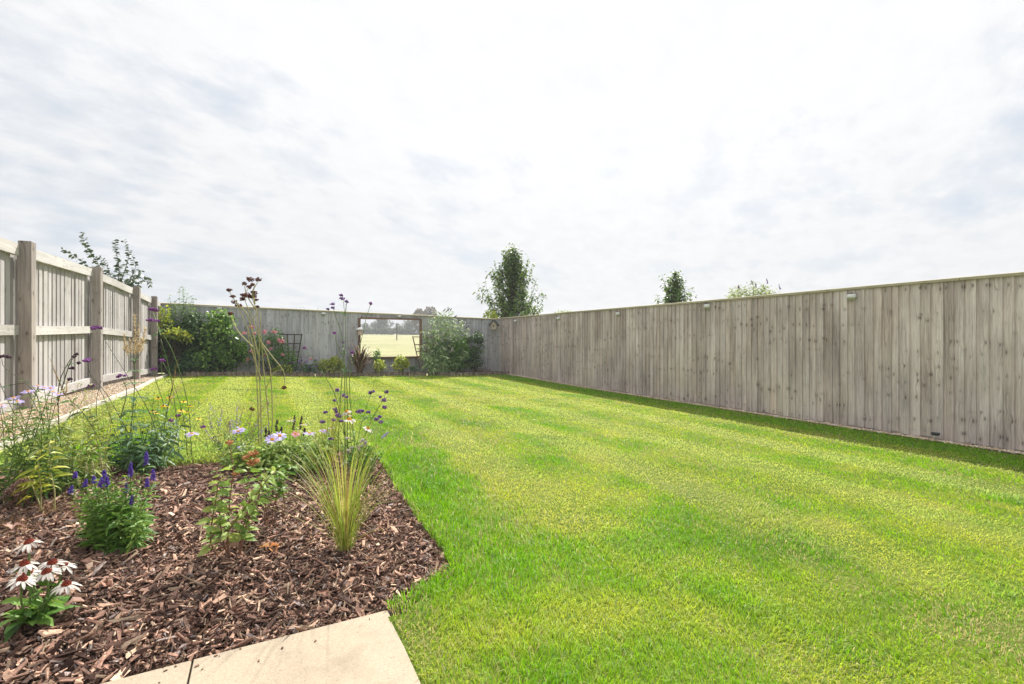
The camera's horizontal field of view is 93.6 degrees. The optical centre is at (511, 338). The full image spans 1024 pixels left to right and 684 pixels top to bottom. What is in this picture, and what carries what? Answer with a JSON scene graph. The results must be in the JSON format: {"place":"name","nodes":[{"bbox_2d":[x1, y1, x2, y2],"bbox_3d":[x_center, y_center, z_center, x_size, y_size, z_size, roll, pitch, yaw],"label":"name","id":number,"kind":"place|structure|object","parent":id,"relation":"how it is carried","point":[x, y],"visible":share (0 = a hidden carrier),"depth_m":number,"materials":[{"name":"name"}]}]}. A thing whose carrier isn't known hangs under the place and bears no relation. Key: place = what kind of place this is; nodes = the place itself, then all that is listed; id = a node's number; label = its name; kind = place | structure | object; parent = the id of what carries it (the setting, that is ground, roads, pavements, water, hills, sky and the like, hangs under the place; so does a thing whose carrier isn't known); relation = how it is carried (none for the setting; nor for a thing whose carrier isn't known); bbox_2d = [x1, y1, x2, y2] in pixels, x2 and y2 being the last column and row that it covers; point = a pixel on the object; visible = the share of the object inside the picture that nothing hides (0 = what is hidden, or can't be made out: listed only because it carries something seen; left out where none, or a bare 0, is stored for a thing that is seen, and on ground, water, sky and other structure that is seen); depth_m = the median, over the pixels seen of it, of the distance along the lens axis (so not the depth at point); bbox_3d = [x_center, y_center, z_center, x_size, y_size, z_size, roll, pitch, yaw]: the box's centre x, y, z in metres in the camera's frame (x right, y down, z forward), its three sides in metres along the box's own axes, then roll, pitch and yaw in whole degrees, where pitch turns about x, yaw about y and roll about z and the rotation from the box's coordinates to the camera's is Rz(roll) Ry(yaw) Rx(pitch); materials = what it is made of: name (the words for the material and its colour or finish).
{"place":"outdoors","nodes":[
{"label":"outdoors","id":0,"kind":"place"},
{"bbox_2d":[0,374,163,441],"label":"gravel path","id":1,"kind":"structure","parent":0,"point":[117,386],"depth_m":5.73,"materials":[{"name":"beige gravel"}]},
{"bbox_2d":[0,450,455,683],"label":"bark mulch","id":2,"kind":"object","parent":0,"point":[188,485],"visible":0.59,"depth_m":1.97,"materials":[{"name":"brown wood"}]},
{"bbox_2d":[0,521,23,529],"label":"dead leaf","id":3,"kind":"object","parent":2,"relation":"on","point":[9,525],"visible":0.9,"depth_m":2.23,"materials":[{"name":"beige plant"}]},
{"bbox_2d":[0,477,33,511],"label":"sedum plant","id":4,"kind":"object","parent":2,"relation":"on","point":[9,491],"visible":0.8,"depth_m":2.44,"materials":[{"name":"pink plant"}]},
{"bbox_2d":[0,505,44,539],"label":"plant litter","id":5,"kind":"object","parent":2,"relation":"on","point":[13,519],"visible":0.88,"depth_m":2.25,"materials":[{"name":"brown plant"}]},
{"bbox_2d":[0,353,80,477],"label":"verbena plant","id":6,"kind":"object","parent":2,"relation":"on","point":[71,367],"visible":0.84,"depth_m":2.83,"materials":[{"name":"green plant"}]},
{"bbox_2d":[0,538,81,642],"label":"coneflower plant","id":7,"kind":"object","parent":2,"relation":"on","point":[38,611],"visible":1,"depth_m":1.59,"materials":[{"name":"white plant"}]},
{"bbox_2d":[11,440,72,513],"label":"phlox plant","id":8,"kind":"object","parent":2,"relation":"on","point":[31,484],"visible":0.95,"depth_m":2.44,"materials":[{"name":"green plant"}]},
{"bbox_2d":[0,385,90,506],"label":"aster plant","id":9,"kind":"object","parent":2,"relation":"on","point":[57,481],"visible":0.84,"depth_m":2.58,"materials":[{"name":"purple plant"}]},
{"bbox_2d":[31,492,85,519],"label":"plant litter","id":10,"kind":"object","parent":2,"relation":"on","point":[58,507],"visible":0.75,"depth_m":2.48,"materials":[{"name":"brown plant"}]},
{"bbox_2d":[59,597,84,613],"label":"dead leaf","id":11,"kind":"object","parent":2,"relation":"on","point":[76,599],"visible":0.57,"depth_m":1.71,"materials":[{"name":"beige plant"}]},
{"bbox_2d":[31,383,120,488],"bbox_3d":[-2.649,0.617,2.944,0.786,0.715,0.381,0,0,32],"label":"leafy perennial","id":12,"kind":"object","parent":2,"relation":"on","point":[97,472],"visible":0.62,"depth_m":2.88,"materials":[{"name":"plant"}]},
{"bbox_2d":[50,359,121,472],"bbox_3d":[-2.761,0.493,3.067,0.412,0.741,0.155,0,0,-9],"label":"culver root","id":13,"kind":"object","parent":2,"relation":"on","point":[86,417],"visible":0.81,"depth_m":3.09,"materials":[{"name":"green plant"}]},
{"bbox_2d":[65,451,160,558],"bbox_3d":[-1.748,0.739,2.127,0.452,0.482,0.262,0,0,7],"label":"speedwell plant","id":14,"kind":"object","parent":2,"relation":"on","point":[111,525],"visible":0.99,"depth_m":2.08,"materials":[{"name":"green plant"}]},
{"bbox_2d":[82,325,158,458],"bbox_3d":[-2.762,0.387,3.330,0.633,0.968,0.266,0,0,14],"label":"verbena plant","id":15,"kind":"object","parent":2,"relation":"on","point":[86,360],"visible":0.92,"depth_m":3.32,"materials":[{"name":"green plant"}]},
{"bbox_2d":[109,314,161,460],"bbox_3d":[-2.587,0.349,3.298,0.361,1.043,0.288,0,0,-27],"label":"culver root","id":16,"kind":"object","parent":2,"relation":"on","point":[140,346],"visible":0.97,"depth_m":3.29,"materials":[{"name":"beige plant"}]},
{"bbox_2d":[103,392,203,473],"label":"leafy perennial","id":17,"kind":"object","parent":2,"relation":"on","point":[137,461],"visible":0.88,"depth_m":3.22,"materials":[{"name":"green plant"}]},
{"bbox_2d":[157,360,181,456],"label":"plume plant","id":18,"kind":"object","parent":2,"relation":"on","point":[175,390],"visible":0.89,"depth_m":3.35,"materials":[{"name":"green plant"}]},
{"bbox_2d":[167,449,218,469],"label":"plant litter","id":19,"kind":"object","parent":2,"relation":"on","point":[191,464],"visible":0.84,"depth_m":3.37,"materials":[{"name":"brown plant"}]},
{"bbox_2d":[195,440,285,558],"bbox_3d":[-1.139,0.699,2.085,0.402,0.517,0.196,0,0,4],"label":"young shrub","id":20,"kind":"object","parent":2,"relation":"on","point":[242,534],"visible":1,"depth_m":2.08,"materials":[{"name":"green plant"}]},
{"bbox_2d":[226,277,286,445],"bbox_3d":[-1.990,0.217,3.667,0.555,1.379,0.229,0,0,18],"label":"verbena plant","id":21,"kind":"object","parent":2,"relation":"on","point":[249,295],"visible":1,"depth_m":3.68,"materials":[{"name":"plant"}]},
{"bbox_2d":[183,419,335,478],"bbox_3d":[-1.766,0.776,3.353,1.008,0.417,0.477,0,0,2],"label":"aster plant","id":22,"kind":"object","parent":2,"relation":"on","point":[291,448],"visible":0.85,"depth_m":3.31,"materials":[{"name":"green plant"}]},
{"bbox_2d":[259,542,280,550],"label":"dead leaf","id":23,"kind":"object","parent":2,"relation":"on","point":[271,545],"visible":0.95,"depth_m":2.16,"materials":[{"name":"orange plant"}]},
{"bbox_2d":[211,432,332,473],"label":"leafy perennial","id":24,"kind":"object","parent":2,"relation":"on","point":[225,462],"visible":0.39,"depth_m":3.30,"materials":[{"name":"green plant"}]},
{"bbox_2d":[254,463,296,524],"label":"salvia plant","id":25,"kind":"object","parent":2,"relation":"on","point":[280,491],"visible":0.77,"depth_m":2.43,"materials":[{"name":"green plant"}]},
{"bbox_2d":[264,415,305,443],"bbox_3d":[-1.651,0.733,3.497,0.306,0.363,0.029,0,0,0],"label":"sage plant","id":26,"kind":"object","parent":2,"relation":"on","point":[276,428],"visible":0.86,"depth_m":3.49,"materials":[{"name":"plant"}]},
{"bbox_2d":[302,380,365,463],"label":"sedge","id":27,"kind":"object","parent":2,"relation":"on","point":[333,426],"visible":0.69,"depth_m":3.62,"materials":[{"name":"green plant"}]},
{"bbox_2d":[302,294,371,458],"bbox_3d":[-1.328,0.293,3.736,0.606,1.284,0.176,0,0,11],"label":"verbena plant","id":28,"kind":"object","parent":2,"relation":"on","point":[342,342],"visible":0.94,"depth_m":3.72,"materials":[{"name":"green plant"}]},
{"bbox_2d":[252,416,428,550],"bbox_3d":[-0.762,0.656,2.219,0.874,0.618,0.864,0,0,-27],"label":"sedge","id":29,"kind":"object","parent":2,"relation":"on","point":[345,525],"visible":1,"depth_m":2.20,"materials":[{"name":"green plant"}]},
{"bbox_2d":[323,410,372,465],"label":"coneflower plant","id":30,"kind":"object","parent":2,"relation":"on","point":[349,419],"visible":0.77,"depth_m":3.58,"materials":[{"name":"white plant"}]},
{"bbox_2d":[319,375,388,466],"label":"verbena plant","id":31,"kind":"object","parent":2,"relation":"on","point":[360,411],"visible":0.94,"depth_m":3.51,"materials":[{"name":"green plant"}]},
{"bbox_2d":[342,437,382,478],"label":"white flower plant","id":32,"kind":"object","parent":2,"relation":"on","point":[349,458],"visible":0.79,"depth_m":3.34,"materials":[{"name":"green plant"}]},
{"bbox_2d":[102,611,420,683],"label":"patio","id":33,"kind":"structure","parent":0,"point":[363,650],"depth_m":1.49,"materials":[{"name":"beige stone"}]},
{"bbox_2d":[158,334,461,376],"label":"meadow","id":34,"kind":"structure","parent":0,"point":[386,345],"depth_m":60.87,"materials":[{"name":"yellow plant"}]},
{"bbox_2d":[61,232,151,289],"bbox_3d":[-9.329,-0.769,11.109,2.195,3.482,0.516,0,0,-1],"label":"plum tree","id":35,"kind":"object","parent":34,"relation":"on","point":[130,281],"visible":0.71,"depth_m":11.11,"materials":[{"name":"green plant"}]},
{"bbox_2d":[158,303,499,372],"bbox_3d":[-4.489,0.097,13.634,9.300,1.955,0.130,0,0,-27],"label":"end fence","id":36,"kind":"object","parent":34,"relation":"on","point":[316,328],"visible":0.6,"depth_m":13.31,"materials":[{"name":"grey wood"}]},
{"bbox_2d":[356,327,362,334],"bbox_3d":[-4.298,-0.240,13.609,0.210,0.279,0.205,0,0,-27],"label":"lantern","id":37,"kind":"object","parent":36,"relation":"hanging from","point":[359,329],"visible":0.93,"depth_m":13.56,"materials":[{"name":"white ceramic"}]},
{"bbox_2d":[489,320,499,328],"bbox_3d":[-0.569,-0.453,15.452,0.301,0.296,0.230,0,0,16],"label":"birdhouse","id":38,"kind":"object","parent":36,"relation":"attached to","point":[493,324],"visible":1,"depth_m":15.37,"materials":[{"name":"brown wood"}]},
{"bbox_2d":[361,323,370,332],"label":"distant tree","id":39,"kind":"object","parent":34,"relation":"on","point":[366,326],"visible":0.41,"depth_m":174.80,"materials":[{"name":"grey plant"}]},
{"bbox_2d":[374,319,393,329],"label":"distant tree","id":40,"kind":"object","parent":34,"relation":"on","point":[384,324],"visible":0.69,"depth_m":167.69,"materials":[{"name":"grey plant"}]},
{"bbox_2d":[362,327,418,334],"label":"hedge","id":41,"kind":"object","parent":34,"relation":"on","point":[384,331],"visible":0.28,"depth_m":149.56,"materials":[{"name":"green plant"}]},
{"bbox_2d":[399,320,415,331],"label":"distant tree","id":42,"kind":"object","parent":34,"relation":"on","point":[409,324],"visible":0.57,"depth_m":170.48,"materials":[{"name":"grey plant"}]},
{"bbox_2d":[412,308,426,330],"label":"distant tree","id":43,"kind":"object","parent":34,"relation":"on","point":[418,312],"visible":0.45,"depth_m":149.30,"materials":[{"name":"grey plant"}]},
{"bbox_2d":[424,306,436,315],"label":"distant tree","id":44,"kind":"object","parent":34,"relation":"on","point":[430,310],"visible":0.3,"depth_m":154.37,"materials":[{"name":"grey plant"}]},
{"bbox_2d":[482,309,497,317],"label":"garden shrub","id":45,"kind":"object","parent":34,"relation":"on","point":[493,314],"visible":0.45,"depth_m":16.95,"materials":[{"name":"green plant"}]},
{"bbox_2d":[473,243,546,319],"bbox_3d":[0.004,-1.245,18.173,2.571,4.832,2.318,0,0,-27],"label":"pear tree","id":46,"kind":"object","parent":34,"relation":"on","point":[515,292],"visible":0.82,"depth_m":17.99,"materials":[{"name":"green plant"}]},
{"bbox_2d":[653,270,696,303],"bbox_3d":[5.056,-0.511,14.975,1.362,3.363,1.286,0,0,-27],"label":"slim tree","id":47,"kind":"object","parent":34,"relation":"on","point":[673,290],"visible":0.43,"depth_m":14.89,"materials":[{"name":"green plant"}]},
{"bbox_2d":[725,278,780,297],"bbox_3d":[6.508,-0.223,13.125,2.203,2.795,1.588,0,0,-27],"label":"tree","id":48,"kind":"object","parent":34,"relation":"on","point":[746,294],"visible":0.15,"depth_m":12.91,"materials":[{"name":"green plant"}]},
{"bbox_2d":[158,371,500,373],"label":"bed soil","id":49,"kind":"structure","parent":0,"point":[353,372],"depth_m":13.61,"materials":[{"name":"brown soil"}]},
{"bbox_2d":[158,305,193,374],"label":"golden shrub","id":50,"kind":"object","parent":49,"relation":"on","point":[181,334],"visible":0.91,"depth_m":11.07,"materials":[{"name":"yellow plant"}]},
{"bbox_2d":[162,351,201,373],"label":"round shrub","id":51,"kind":"object","parent":49,"relation":"on","point":[185,367],"visible":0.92,"depth_m":11.17,"materials":[{"name":"green plant"}]},
{"bbox_2d":[168,286,196,356],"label":"wispy shrub","id":52,"kind":"object","parent":49,"relation":"on","point":[184,318],"visible":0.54,"depth_m":11.61,"materials":[{"name":"green plant"}]},
{"bbox_2d":[158,312,246,371],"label":"evergreen shrub","id":53,"kind":"object","parent":49,"relation":"on","point":[194,346],"visible":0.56,"depth_m":11.49,"materials":[{"name":"green plant"}]},
{"bbox_2d":[186,308,248,371],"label":"leafy shrub","id":54,"kind":"object","parent":49,"relation":"on","point":[218,319],"visible":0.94,"depth_m":11.61,"materials":[{"name":"green plant"}]},
{"bbox_2d":[239,325,299,371],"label":"flowering shrub","id":55,"kind":"object","parent":49,"relation":"on","point":[278,340],"visible":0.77,"depth_m":12.23,"materials":[{"name":"green plant"}]},
{"bbox_2d":[271,364,292,373],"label":"golden plant","id":56,"kind":"object","parent":49,"relation":"on","point":[279,368],"visible":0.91,"depth_m":12.15,"materials":[{"name":"green plant"}]},
{"bbox_2d":[279,334,302,370],"bbox_3d":[-5.857,0.368,12.745,0.568,1.003,0.035,0,0,-27],"label":"trellis","id":57,"kind":"object","parent":49,"relation":"on","point":[294,343],"visible":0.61,"depth_m":12.76,"materials":[{"name":"wood"}]},
{"bbox_2d":[289,358,323,372],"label":"border perennial","id":58,"kind":"object","parent":49,"relation":"on","point":[309,368],"visible":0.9,"depth_m":12.47,"materials":[{"name":"green plant"}]},
{"bbox_2d":[314,356,343,372],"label":"golden shrub","id":59,"kind":"object","parent":49,"relation":"on","point":[332,361],"visible":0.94,"depth_m":12.73,"materials":[{"name":"green plant"}]},
{"bbox_2d":[342,344,376,373],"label":"flax plant","id":60,"kind":"object","parent":49,"relation":"on","point":[359,364],"visible":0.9,"depth_m":12.98,"materials":[{"name":"brown plant"}]},
{"bbox_2d":[373,348,380,371],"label":"young shrub","id":61,"kind":"object","parent":49,"relation":"on","point":[376,356],"visible":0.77,"depth_m":13.67,"materials":[{"name":"green plant"}]},
{"bbox_2d":[373,359,387,372],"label":"golden shrub","id":62,"kind":"object","parent":49,"relation":"on","point":[381,366],"visible":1,"depth_m":13.25,"materials":[{"name":"yellow plant"}]},
{"bbox_2d":[390,354,410,371],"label":"golden shrub","id":63,"kind":"object","parent":49,"relation":"on","point":[404,363],"visible":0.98,"depth_m":13.56,"materials":[{"name":"yellow plant"}]},
{"bbox_2d":[409,365,420,371],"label":"grey plant","id":64,"kind":"object","parent":49,"relation":"on","point":[413,368],"visible":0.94,"depth_m":13.81,"materials":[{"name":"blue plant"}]},
{"bbox_2d":[412,336,434,367],"bbox_3d":[-2.632,0.398,14.372,0.712,0.945,0.035,0,0,-27],"label":"trellis","id":65,"kind":"object","parent":49,"relation":"on","point":[420,344],"visible":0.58,"depth_m":14.32,"materials":[{"name":"wood"}]},
{"bbox_2d":[415,308,473,375],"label":"silver shrub","id":66,"kind":"object","parent":49,"relation":"on","point":[438,362],"visible":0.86,"depth_m":14.23,"materials":[{"name":"green plant"}]},
{"bbox_2d":[447,336,470,371],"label":"leafy shrub","id":67,"kind":"object","parent":49,"relation":"on","point":[458,355],"visible":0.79,"depth_m":14.42,"materials":[{"name":"green plant"}]},
{"bbox_2d":[462,330,485,371],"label":"dark round shrub","id":68,"kind":"object","parent":49,"relation":"on","point":[474,356],"visible":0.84,"depth_m":14.77,"materials":[{"name":"green plant"}]},
{"bbox_2d":[466,367,490,371],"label":"plant","id":69,"kind":"object","parent":49,"relation":"on","point":[478,370],"visible":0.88,"depth_m":14.88,"materials":[{"name":"green plant"}]},
{"bbox_2d":[0,0,1023,334],"label":"sky","id":70,"kind":"structure","parent":0,"point":[386,154],"materials":[{"name":"white"}]},
{"bbox_2d":[0,374,1023,683],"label":"lawn ground","id":71,"kind":"structure","parent":0,"point":[891,553],"depth_m":2.59,"materials":[{"name":"plant"}]},
{"bbox_2d":[0,237,160,413],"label":"slatted fence","id":72,"kind":"object","parent":71,"relation":"on","point":[53,308],"visible":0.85,"depth_m":6.03,"materials":[{"name":"beige wood"}]},
{"bbox_2d":[0,374,167,450],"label":"lawn edging","id":73,"kind":"object","parent":71,"relation":"on","point":[63,418],"visible":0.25,"depth_m":5.17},
{"bbox_2d":[149,396,200,458],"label":"yellow daisy","id":74,"kind":"object","parent":71,"relation":"on","point":[167,406],"visible":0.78,"depth_m":3.53,"materials":[{"name":"green plant"}]},
{"bbox_2d":[146,307,205,455],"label":"verbena plant","id":75,"kind":"object","parent":71,"relation":"on","point":[160,360],"visible":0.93,"depth_m":3.56,"materials":[{"name":"green plant"}]},
{"bbox_2d":[201,403,270,452],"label":"catmint plant","id":76,"kind":"object","parent":71,"relation":"on","point":[233,425],"visible":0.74,"depth_m":3.66,"materials":[{"name":"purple plant"}]},
{"bbox_2d":[168,372,314,376],"bbox_3d":[-6.503,0.895,11.756,3.134,0.279,0.071,0,0,-27],"label":"log edging","id":77,"kind":"object","parent":71,"relation":"on","point":[312,374],"visible":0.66,"depth_m":11.66,"materials":[{"name":"brown wood"}]},
{"bbox_2d":[316,372,426,376],"bbox_3d":[-3.781,1.004,13.170,2.969,0.232,0.074,0,0,-27],"label":"log edging","id":78,"kind":"object","parent":71,"relation":"on","point":[374,374],"visible":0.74,"depth_m":13.14,"materials":[{"name":"brown wood"}]},
{"bbox_2d":[428,371,508,375],"bbox_3d":[-1.263,1.070,14.472,2.639,0.219,0.076,0,0,-27],"label":"log edging","id":79,"kind":"object","parent":71,"relation":"on","point":[467,373],"visible":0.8,"depth_m":14.40,"materials":[{"name":"brown wood"}]},
{"bbox_2d":[499,272,1023,452],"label":"board fence","id":80,"kind":"object","parent":71,"relation":"on","point":[944,358],"visible":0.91,"depth_m":6.61,"materials":[{"name":"grey wood"}]},
{"bbox_2d":[846,293,856,299],"bbox_3d":[4.441,-0.552,6.310,0.062,0.094,0.120,0,0,-27],"label":"solar lamp","id":81,"kind":"object","parent":80,"relation":"attached to","point":[851,296],"visible":1,"depth_m":6.29,"materials":[{"name":"white plastic"}]},
{"bbox_2d":[508,374,1023,454],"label":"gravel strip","id":82,"kind":"object","parent":71,"relation":"on","point":[924,438],"visible":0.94,"depth_m":6.51,"materials":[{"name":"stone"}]},
{"bbox_2d":[931,432,939,439],"bbox_3d":[4.821,1.143,5.476,0.084,0.152,0.082,0,0,-27],"label":"stake light","id":83,"kind":"object","parent":82,"relation":"on","point":[935,434],"visible":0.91,"depth_m":5.46,"materials":[{"name":"black metal"}]}
]}

